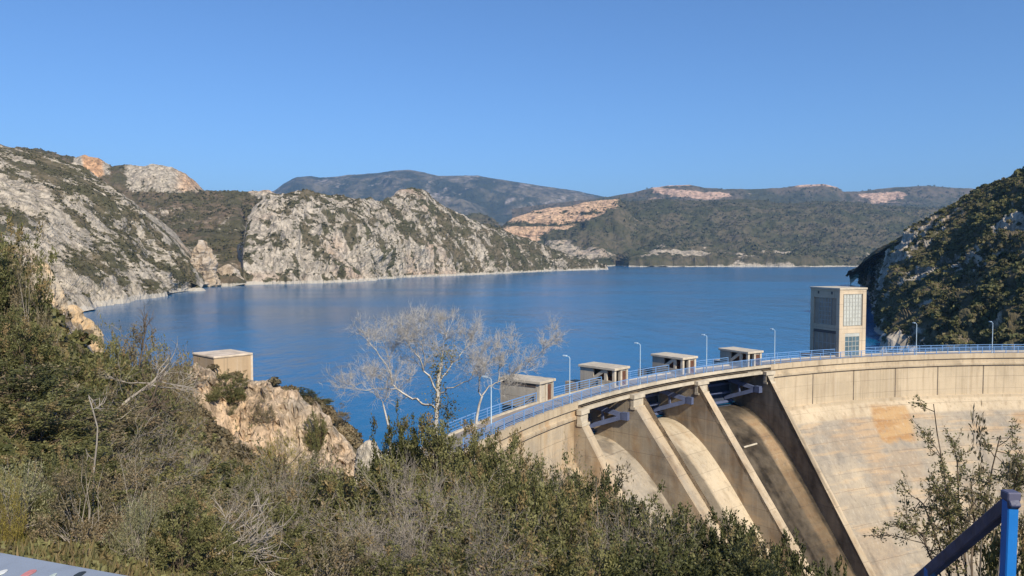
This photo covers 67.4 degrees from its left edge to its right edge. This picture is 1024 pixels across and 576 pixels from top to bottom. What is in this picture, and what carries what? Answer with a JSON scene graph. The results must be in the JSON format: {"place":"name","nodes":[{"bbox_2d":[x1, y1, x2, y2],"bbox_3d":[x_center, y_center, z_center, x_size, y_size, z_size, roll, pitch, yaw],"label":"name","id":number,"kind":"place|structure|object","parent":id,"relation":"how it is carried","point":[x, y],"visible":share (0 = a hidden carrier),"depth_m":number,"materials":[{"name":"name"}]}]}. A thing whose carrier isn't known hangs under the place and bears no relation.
{"place":"outdoors","nodes":[
{"label":"outdoors","id":0,"kind":"place"},
{"bbox_2d":[0,553,125,575],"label":"parapet","id":1,"kind":"structure","parent":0,"point":[12,565],"depth_m":2.46,"materials":[{"name":"paint"}]},
{"bbox_2d":[0,144,205,311],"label":"hill","id":2,"kind":"structure","parent":0,"point":[31,198],"depth_m":411.74,"materials":[{"name":"stone"}]},
{"bbox_2d":[0,147,197,303],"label":"hillside undergrowth","id":3,"kind":"object","parent":2,"relation":"on","point":[80,267],"visible":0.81,"depth_m":442.21,"materials":[{"name":"green plant"}]},
{"bbox_2d":[190,240,221,286],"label":"rock pinnacle","id":4,"kind":"object","parent":2,"relation":"on","point":[204,262],"visible":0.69,"depth_m":529.22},
{"bbox_2d":[16,146,275,285],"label":"brown hill","id":5,"kind":"structure","parent":0,"point":[110,175],"depth_m":852.13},
{"bbox_2d":[19,147,261,278],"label":"slope undergrowth","id":6,"kind":"object","parent":5,"relation":"on","point":[192,227],"visible":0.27,"depth_m":798.91,"materials":[{"name":"green plant"}]},
{"bbox_2d":[0,303,437,486],"bbox_3d":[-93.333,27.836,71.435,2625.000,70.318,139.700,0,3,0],"label":"terrain","id":7,"kind":"structure","parent":0,"point":[292,408],"depth_m":55.23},
{"bbox_2d":[0,456,28,544],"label":"broom shrub","id":8,"kind":"object","parent":7,"relation":"on","point":[12,531],"visible":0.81,"depth_m":4.94,"materials":[{"name":"green plant"}]},
{"bbox_2d":[0,231,34,353],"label":"olive shrub","id":9,"kind":"object","parent":7,"relation":"on","point":[6,288],"visible":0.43,"depth_m":14.96,"materials":[{"name":"green plant"}]},
{"bbox_2d":[0,210,58,360],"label":"olive shrub","id":10,"kind":"object","parent":7,"relation":"on","point":[39,286],"visible":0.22,"depth_m":16.23,"materials":[{"name":"green plant"}]},
{"bbox_2d":[0,241,67,372],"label":"brown shrub","id":11,"kind":"object","parent":7,"relation":"on","point":[16,296],"visible":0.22,"depth_m":14.99,"materials":[{"name":"green plant"}]},
{"bbox_2d":[0,456,73,536],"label":"silver shrub","id":12,"kind":"object","parent":7,"relation":"on","point":[26,488],"visible":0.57,"depth_m":5.34,"materials":[{"name":"green plant"}]},
{"bbox_2d":[0,303,79,399],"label":"olive shrub","id":13,"kind":"object","parent":7,"relation":"on","point":[32,342],"visible":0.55,"depth_m":12.45,"materials":[{"name":"green plant"}]},
{"bbox_2d":[0,360,111,418],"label":"dark shrub","id":14,"kind":"object","parent":7,"relation":"on","point":[46,385],"visible":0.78,"depth_m":10.10,"materials":[{"name":"green plant"}]},
{"bbox_2d":[0,388,121,460],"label":"olive shrub","id":15,"kind":"object","parent":7,"relation":"on","point":[30,422],"visible":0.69,"depth_m":8.73,"materials":[{"name":"green plant"}]},
{"bbox_2d":[26,442,96,539],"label":"olive shrub","id":16,"kind":"object","parent":7,"relation":"on","point":[63,495],"visible":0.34,"depth_m":5.45,"materials":[{"name":"green plant"}]},
{"bbox_2d":[0,435,134,508],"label":"olive shrub","id":17,"kind":"object","parent":7,"relation":"on","point":[112,462],"visible":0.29,"depth_m":7.28,"materials":[{"name":"green plant"}]},
{"bbox_2d":[23,453,127,548],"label":"brown shrub","id":18,"kind":"object","parent":7,"relation":"on","point":[91,530],"visible":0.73,"depth_m":5.16,"materials":[{"name":"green plant"}]},
{"bbox_2d":[0,363,162,453],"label":"brown shrub","id":19,"kind":"object","parent":7,"relation":"on","point":[131,417],"visible":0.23,"depth_m":10.71,"materials":[{"name":"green plant"}]},
{"bbox_2d":[48,390,153,476],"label":"olive shrub","id":20,"kind":"object","parent":7,"relation":"on","point":[131,430],"visible":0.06,"depth_m":11.61,"materials":[{"name":"green plant"}]},
{"bbox_2d":[0,454,221,575],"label":"dry grass","id":21,"kind":"structure","parent":7,"relation":"on","point":[32,550],"depth_m":4.62,"materials":[{"name":"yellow plant"}]},
{"bbox_2d":[80,334,143,405],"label":"olive shrub","id":22,"kind":"object","parent":7,"relation":"on","point":[116,350],"visible":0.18,"depth_m":18.20,"materials":[{"name":"green plant"}]},
{"bbox_2d":[64,355,190,469],"bbox_3d":[-7.351,2.317,14.259,2.487,2.223,2.876,0,3,-4],"label":"olive shrub","id":23,"kind":"object","parent":7,"relation":"on","point":[93,382],"visible":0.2,"depth_m":14.21,"materials":[{"name":"green plant"}]},
{"bbox_2d":[82,436,174,543],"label":"brown shrub","id":24,"kind":"object","parent":7,"relation":"on","point":[136,483],"visible":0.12,"depth_m":6.38,"materials":[{"name":"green plant"}]},
{"bbox_2d":[87,458,170,520],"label":"brown shrub","id":25,"kind":"object","parent":7,"relation":"on","point":[131,474],"visible":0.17,"depth_m":7.73,"materials":[{"name":"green plant"}]},
{"bbox_2d":[100,484,166,567],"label":"silver shrub","id":26,"kind":"object","parent":7,"relation":"on","point":[138,543],"visible":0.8,"depth_m":5.04,"materials":[{"name":"green plant"}]},
{"bbox_2d":[70,410,206,517],"bbox_3d":[-4.931,2.322,9.436,1.907,1.423,1.927,1,3,15],"label":"twiggy shrub","id":27,"kind":"object","parent":7,"relation":"on","point":[140,456],"visible":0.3,"depth_m":9.62,"materials":[{"name":"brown plant"}]},
{"bbox_2d":[72,355,211,475],"bbox_3d":[-6.226,2.414,12.699,2.865,2.546,3.390,-2,3,-31],"label":"twiggy shrub","id":28,"kind":"object","parent":7,"relation":"on","point":[175,433],"visible":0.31,"depth_m":13.13,"materials":[{"name":"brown plant"}]},
{"bbox_2d":[89,310,199,433],"bbox_3d":[-10.355,2.744,21.024,3.641,4.369,2.168,1,3,28],"label":"twiggy shrub","id":29,"kind":"object","parent":7,"relation":"on","point":[147,360],"visible":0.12,"depth_m":20.93,"materials":[{"name":"brown plant"}]},
{"bbox_2d":[88,320,203,434],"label":"brown shrub","id":30,"kind":"object","parent":7,"relation":"on","point":[133,358],"visible":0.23,"depth_m":19.06,"materials":[{"name":"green plant"}]},
{"bbox_2d":[96,336,213,408],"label":"dead branch","id":31,"kind":"object","parent":7,"relation":"on","point":[153,381],"visible":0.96,"depth_m":12.85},
{"bbox_2d":[0,289,328,575],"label":"dry undergrowth","id":32,"kind":"object","parent":7,"relation":"on","point":[69,317],"visible":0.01,"depth_m":19.54,"materials":[{"name":"brown plant"}]},
{"bbox_2d":[156,348,206,449],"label":"brown shrub","id":33,"kind":"object","parent":7,"relation":"on","point":[193,411],"visible":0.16,"depth_m":26.28,"materials":[{"name":"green plant"}]},
{"bbox_2d":[126,485,249,575],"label":"olive shrub","id":34,"kind":"object","parent":7,"relation":"on","point":[208,541],"visible":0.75,"depth_m":5.26,"materials":[{"name":"green plant"}]},
{"bbox_2d":[138,458,238,522],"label":"olive shrub","id":35,"kind":"object","parent":7,"relation":"on","point":[208,479],"visible":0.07,"depth_m":11.49,"materials":[{"name":"green plant"}]},
{"bbox_2d":[146,473,252,551],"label":"brown shrub","id":36,"kind":"object","parent":7,"relation":"on","point":[195,483],"visible":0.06,"depth_m":10.05,"materials":[{"name":"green plant"}]},
{"bbox_2d":[167,498,269,575],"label":"olive shrub","id":37,"kind":"object","parent":7,"relation":"on","point":[248,561],"visible":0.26,"depth_m":6.49,"materials":[{"name":"green plant"}]},
{"bbox_2d":[0,285,439,575],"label":"undergrowth","id":38,"kind":"object","parent":7,"relation":"on","point":[74,337],"depth_m":8.06,"materials":[{"name":"green plant"}]},
{"bbox_2d":[192,349,252,379],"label":"concrete hut","id":39,"kind":"object","parent":7,"relation":"on","point":[231,360],"visible":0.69,"depth_m":60.27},
{"bbox_2d":[211,368,249,402],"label":"olive shrub","id":40,"kind":"object","parent":7,"relation":"on","point":[234,394],"visible":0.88,"depth_m":55.57,"materials":[{"name":"green plant"}]},
{"bbox_2d":[187,490,295,575],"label":"dead branch","id":41,"kind":"object","parent":7,"relation":"on","point":[253,539],"visible":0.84,"depth_m":6.64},
{"bbox_2d":[191,465,292,544],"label":"olive shrub","id":42,"kind":"object","parent":7,"relation":"on","point":[246,481],"visible":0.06,"depth_m":14.50,"materials":[{"name":"green plant"}]},
{"bbox_2d":[199,531,309,575],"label":"olive shrub","id":43,"kind":"object","parent":7,"relation":"on","point":[274,564],"visible":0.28,"depth_m":7.24,"materials":[{"name":"green plant"}]},
{"bbox_2d":[153,364,363,494],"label":"ridge undergrowth","id":44,"kind":"object","parent":7,"relation":"on","point":[350,433],"visible":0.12,"depth_m":51.45,"materials":[{"name":"green plant"}]},
{"bbox_2d":[211,450,342,551],"bbox_3d":[-4.877,4.797,16.336,3.867,2.838,2.459,2,3,31],"label":"twiggy shrub","id":45,"kind":"object","parent":7,"relation":"on","point":[255,478],"visible":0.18,"depth_m":16.41,"materials":[{"name":"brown plant"}]},
{"bbox_2d":[222,456,338,559],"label":"leafless shrub","id":46,"kind":"object","parent":7,"relation":"on","point":[285,485],"visible":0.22,"depth_m":14.63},
{"bbox_2d":[233,488,341,575],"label":"olive shrub","id":47,"kind":"object","parent":7,"relation":"on","point":[296,532],"visible":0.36,"depth_m":9.62,"materials":[{"name":"green plant"}]},
{"bbox_2d":[214,419,369,549],"bbox_3d":[-5.266,5.401,18.254,3.543,4.338,3.384,-2,3,-31],"label":"twiggy shrub","id":48,"kind":"object","parent":7,"relation":"on","point":[265,454],"visible":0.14,"depth_m":18.34,"materials":[{"name":"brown plant"}]},
{"bbox_2d":[290,470,372,558],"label":"olive shrub","id":49,"kind":"object","parent":7,"relation":"on","point":[318,490],"visible":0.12,"depth_m":17.27,"materials":[{"name":"green plant"}]},
{"bbox_2d":[281,528,388,575],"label":"brown shrub","id":50,"kind":"object","parent":7,"relation":"on","point":[336,560],"visible":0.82,"depth_m":7.64,"materials":[{"name":"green plant"}]},
{"bbox_2d":[297,494,413,573],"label":"twiggy shrub","id":51,"kind":"object","parent":7,"relation":"on","point":[369,524],"visible":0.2,"depth_m":11.52,"materials":[{"name":"brown plant"}]},
{"bbox_2d":[305,532,434,575],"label":"olive shrub","id":52,"kind":"object","parent":7,"relation":"on","point":[381,562],"visible":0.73,"depth_m":7.71,"materials":[{"name":"green plant"}]},
{"bbox_2d":[332,338,418,454],"bbox_3d":[-4.435,4.761,24.920,2.827,6.220,2.297,0,3,0],"label":"bare sapling","id":53,"kind":"object","parent":7,"relation":"on","point":[388,378],"visible":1,"depth_m":24.98,"materials":[{"name":"grey plant"}]},
{"bbox_2d":[314,451,438,549],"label":"olive shrub","id":54,"kind":"object","parent":7,"relation":"on","point":[351,481],"visible":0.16,"depth_m":16.87,"materials":[{"name":"green plant"}]},
{"bbox_2d":[288,477,473,573],"bbox_3d":[-1.562,3.575,10.104,2.589,2.239,2.740,-1,3,-13],"label":"twiggy shrub","id":55,"kind":"object","parent":7,"relation":"on","point":[394,525],"visible":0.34,"depth_m":9.78,"materials":[{"name":"brown plant"}]},
{"bbox_2d":[311,443,475,562],"bbox_3d":[-2.014,4.087,13.377,2.732,2.826,2.650,0,3,-6],"label":"leafless shrub","id":56,"kind":"object","parent":7,"relation":"on","point":[403,480],"visible":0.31,"depth_m":13.48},
{"bbox_2d":[369,397,427,489],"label":"dark shrub","id":57,"kind":"object","parent":7,"relation":"on","point":[392,449],"visible":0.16,"depth_m":25.07,"materials":[{"name":"green plant"}]},
{"bbox_2d":[326,495,478,575],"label":"leafless shrub","id":58,"kind":"object","parent":7,"relation":"on","point":[410,538],"visible":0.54,"depth_m":8.90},
{"bbox_2d":[350,461,468,562],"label":"olive shrub","id":59,"kind":"object","parent":7,"relation":"on","point":[373,493],"visible":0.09,"depth_m":13.99,"materials":[{"name":"green plant"}]},
{"bbox_2d":[321,301,507,454],"bbox_3d":[-3.614,4.434,28.234,7.338,8.213,3.766,0,3,0],"label":"bare tree","id":60,"kind":"object","parent":7,"relation":"on","point":[438,373],"visible":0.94,"depth_m":28.13,"materials":[{"name":"grey plant"}]},
{"bbox_2d":[387,412,455,487],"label":"olive shrub","id":61,"kind":"object","parent":7,"relation":"on","point":[413,431],"visible":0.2,"depth_m":25.12,"materials":[{"name":"green plant"}]},
{"bbox_2d":[385,530,476,575],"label":"olive shrub","id":62,"kind":"object","parent":7,"relation":"on","point":[412,570],"visible":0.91,"depth_m":7.42,"materials":[{"name":"green plant"}]},
{"bbox_2d":[393,492,481,575],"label":"olive shrub","id":63,"kind":"object","parent":7,"relation":"on","point":[452,533],"visible":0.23,"depth_m":10.04,"materials":[{"name":"green plant"}]},
{"bbox_2d":[381,469,500,557],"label":"leafless shrub","id":64,"kind":"object","parent":7,"relation":"on","point":[475,511],"visible":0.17,"depth_m":12.07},
{"bbox_2d":[387,442,499,524],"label":"olive shrub","id":65,"kind":"object","parent":7,"relation":"on","point":[455,467],"visible":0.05,"depth_m":16.33,"materials":[{"name":"green plant"}]},
{"bbox_2d":[405,409,492,507],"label":"olive shrub","id":66,"kind":"object","parent":7,"relation":"on","point":[432,444],"visible":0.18,"depth_m":23.37,"materials":[{"name":"green plant"}]},
{"bbox_2d":[394,505,543,575],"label":"twiggy shrub","id":67,"kind":"object","parent":7,"relation":"on","point":[500,570],"visible":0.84,"depth_m":7.23,"materials":[{"name":"green plant"}]},
{"bbox_2d":[438,434,511,498],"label":"olive shrub","id":68,"kind":"object","parent":7,"relation":"on","point":[474,451],"visible":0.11,"depth_m":22.78,"materials":[{"name":"green plant"}]},
{"bbox_2d":[431,467,521,530],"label":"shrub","id":69,"kind":"object","parent":7,"relation":"on","point":[471,488],"visible":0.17,"depth_m":14.07,"materials":[{"name":"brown plant"}]},
{"bbox_2d":[438,455,556,541],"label":"olive shrub","id":70,"kind":"object","parent":7,"relation":"on","point":[516,483],"visible":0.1,"depth_m":14.55,"materials":[{"name":"green plant"}]},
{"bbox_2d":[418,480,583,575],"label":"twiggy shrub","id":71,"kind":"object","parent":7,"relation":"on","point":[493,521],"visible":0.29,"depth_m":9.68,"materials":[{"name":"brown plant"}]},
{"bbox_2d":[465,427,545,511],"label":"olive shrub","id":72,"kind":"object","parent":7,"relation":"on","point":[498,458],"visible":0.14,"depth_m":20.07,"materials":[{"name":"green plant"}]},
{"bbox_2d":[459,464,569,552],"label":"olive shrub","id":73,"kind":"object","parent":7,"relation":"on","point":[521,499],"visible":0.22,"depth_m":11.84,"materials":[{"name":"green plant"}]},
{"bbox_2d":[469,313,572,462],"bbox_3d":[0.109,4.218,26.659,4.034,6.877,2.148,-2,3,-36],"label":"bare tree","id":74,"kind":"object","parent":7,"relation":"on","point":[507,380],"visible":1,"depth_m":26.38,"materials":[{"name":"grey plant"}]},
{"bbox_2d":[461,508,592,575],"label":"olive shrub","id":75,"kind":"object","parent":7,"relation":"on","point":[556,562],"visible":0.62,"depth_m":9.02,"materials":[{"name":"green plant"}]},
{"bbox_2d":[494,468,597,575],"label":"olive shrub","id":76,"kind":"object","parent":7,"relation":"on","point":[571,489],"visible":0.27,"depth_m":12.32,"materials":[{"name":"green plant"}]},
{"bbox_2d":[537,479,606,567],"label":"olive shrub","id":77,"kind":"object","parent":7,"relation":"on","point":[580,512],"visible":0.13,"depth_m":13.84,"materials":[{"name":"green plant"}]},
{"bbox_2d":[534,525,633,575],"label":"olive shrub","id":78,"kind":"object","parent":7,"relation":"on","point":[578,568],"visible":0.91,"depth_m":8.26,"materials":[{"name":"green plant"}]},
{"bbox_2d":[550,450,629,552],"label":"dark shrub","id":79,"kind":"object","parent":7,"relation":"on","point":[590,487],"visible":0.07,"depth_m":15.43,"materials":[{"name":"green plant"}]},
{"bbox_2d":[543,458,648,575],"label":"brown shrub","id":80,"kind":"object","parent":7,"relation":"on","point":[616,503],"visible":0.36,"depth_m":10.83,"materials":[{"name":"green plant"}]},
{"bbox_2d":[583,479,671,559],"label":"dark shrub","id":81,"kind":"object","parent":7,"relation":"on","point":[624,505],"visible":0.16,"depth_m":14.55,"materials":[{"name":"green plant"}]},
{"bbox_2d":[595,517,696,575],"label":"dark shrub","id":82,"kind":"object","parent":7,"relation":"on","point":[638,565],"visible":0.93,"depth_m":8.31,"materials":[{"name":"green plant"}]},
{"bbox_2d":[591,479,713,575],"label":"bush","id":83,"kind":"object","parent":7,"relation":"on","point":[642,540],"visible":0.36,"depth_m":10.48,"materials":[{"name":"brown plant"}]},
{"bbox_2d":[659,501,753,570],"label":"dark shrub","id":84,"kind":"object","parent":7,"relation":"on","point":[724,514],"visible":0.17,"depth_m":13.94,"materials":[{"name":"green plant"}]},
{"bbox_2d":[418,350,1023,575],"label":"dam","id":85,"kind":"structure","parent":7,"relation":"on","point":[819,454],"depth_m":108.63,"materials":[{"name":"concrete"}]},
{"bbox_2d":[498,374,555,406],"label":"gatehouse","id":86,"kind":"object","parent":85,"relation":"on","point":[543,387],"visible":0.78,"depth_m":86.72,"materials":[{"name":"concrete"}]},
{"bbox_2d":[578,362,629,388],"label":"gatehouse","id":87,"kind":"object","parent":85,"relation":"on","point":[608,373],"visible":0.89,"depth_m":97.29,"materials":[{"name":"concrete"}]},
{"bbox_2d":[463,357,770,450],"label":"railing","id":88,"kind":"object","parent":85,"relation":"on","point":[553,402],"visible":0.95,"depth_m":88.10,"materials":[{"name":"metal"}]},
{"bbox_2d":[651,352,697,374],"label":"gatehouse","id":89,"kind":"object","parent":85,"relation":"on","point":[674,361],"visible":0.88,"depth_m":107.21,"materials":[{"name":"concrete"}]},
{"bbox_2d":[718,347,763,372],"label":"gatehouse","id":90,"kind":"object","parent":85,"relation":"on","point":[738,354],"visible":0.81,"depth_m":113.31,"materials":[{"name":"concrete"}]},
{"bbox_2d":[799,286,867,356],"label":"intake tower","id":91,"kind":"structure","parent":85,"relation":"on","point":[837,318],"depth_m":125.05,"materials":[{"name":"concrete"}]},
{"bbox_2d":[843,294,861,325],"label":"window","id":92,"kind":"structure","parent":91,"relation":"in","point":[852,303],"depth_m":124.39,"materials":[{"name":"paint"}]},
{"bbox_2d":[664,526,783,575],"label":"dark shrub","id":93,"kind":"object","parent":7,"relation":"on","point":[712,564],"visible":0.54,"depth_m":9.64,"materials":[{"name":"green plant"}]},
{"bbox_2d":[685,506,767,575],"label":"dark shrub","id":94,"kind":"object","parent":7,"relation":"on","point":[712,537],"visible":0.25,"depth_m":13.21,"materials":[{"name":"green plant"}]},
{"bbox_2d":[690,526,791,575],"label":"olive shrub","id":95,"kind":"object","parent":7,"relation":"on","point":[761,568],"visible":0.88,"depth_m":9.10,"materials":[{"name":"green plant"}]},
{"bbox_2d":[863,395,1023,575],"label":"sparse shrub","id":96,"kind":"object","parent":7,"relation":"on","point":[952,512],"visible":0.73,"depth_m":6.56,"materials":[{"name":"green plant"}]},
{"bbox_2d":[914,489,1020,575],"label":"stair railing","id":97,"kind":"object","parent":7,"relation":"on","point":[1003,511],"visible":1,"depth_m":2.85,"materials":[{"name":"metal"}]},
{"bbox_2d":[966,401,1023,575],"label":"brown shrub","id":98,"kind":"object","parent":7,"relation":"on","point":[984,510],"visible":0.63,"depth_m":5.60,"materials":[{"name":"green plant"}]},
{"bbox_2d":[976,516,1023,575],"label":"olive shrub","id":99,"kind":"object","parent":7,"relation":"on","point":[991,556],"visible":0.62,"depth_m":6.42,"materials":[{"name":"green plant"}]},
{"bbox_2d":[237,187,607,284],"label":"rocky hill","id":100,"kind":"structure","parent":0,"point":[276,261],"depth_m":705.25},
{"bbox_2d":[238,188,606,279],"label":"cliff undergrowth","id":101,"kind":"object","parent":100,"relation":"on","point":[326,225],"visible":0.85,"depth_m":718.14,"materials":[{"name":"green plant"}]},
{"bbox_2d":[272,170,602,225],"bbox_3d":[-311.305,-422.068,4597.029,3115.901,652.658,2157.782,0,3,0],"label":"mountain","id":102,"kind":"structure","parent":0,"point":[498,200],"depth_m":4668.59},
{"bbox_2d":[83,266,881,450],"bbox_3d":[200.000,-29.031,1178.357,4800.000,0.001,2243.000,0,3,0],"label":"water","id":103,"kind":"structure","parent":0,"point":[298,335],"depth_m":253.99,"materials":[{"name":"liquid"}]},
{"bbox_2d":[0,0,1023,196],"label":"sky","id":104,"kind":"structure","parent":0,"point":[605,98],"materials":[{"name":"blue"}]},
{"bbox_2d":[465,198,940,266],"bbox_3d":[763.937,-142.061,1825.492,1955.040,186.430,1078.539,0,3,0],"label":"wooded hill","id":105,"kind":"structure","parent":0,"point":[618,246],"depth_m":1740.88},
{"bbox_2d":[464,197,947,264],"bbox_3d":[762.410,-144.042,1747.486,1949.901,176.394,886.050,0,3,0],"label":"forest","id":106,"kind":"object","parent":105,"relation":"on","point":[825,256],"visible":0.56,"depth_m":1785.79,"materials":[{"name":"green plant"}]},
{"bbox_2d":[512,184,972,217],"bbox_3d":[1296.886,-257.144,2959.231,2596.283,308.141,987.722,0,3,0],"label":"plateau hill","id":107,"kind":"structure","parent":0,"point":[876,196],"depth_m":3033.96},
{"bbox_2d":[845,170,1023,352],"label":"hill","id":108,"kind":"structure","parent":0,"point":[904,315],"depth_m":208.34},
{"bbox_2d":[857,166,1023,351],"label":"maquis undergrowth","id":109,"kind":"object","parent":108,"relation":"on","point":[976,305],"visible":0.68,"depth_m":199.36,"materials":[{"name":"green plant"}]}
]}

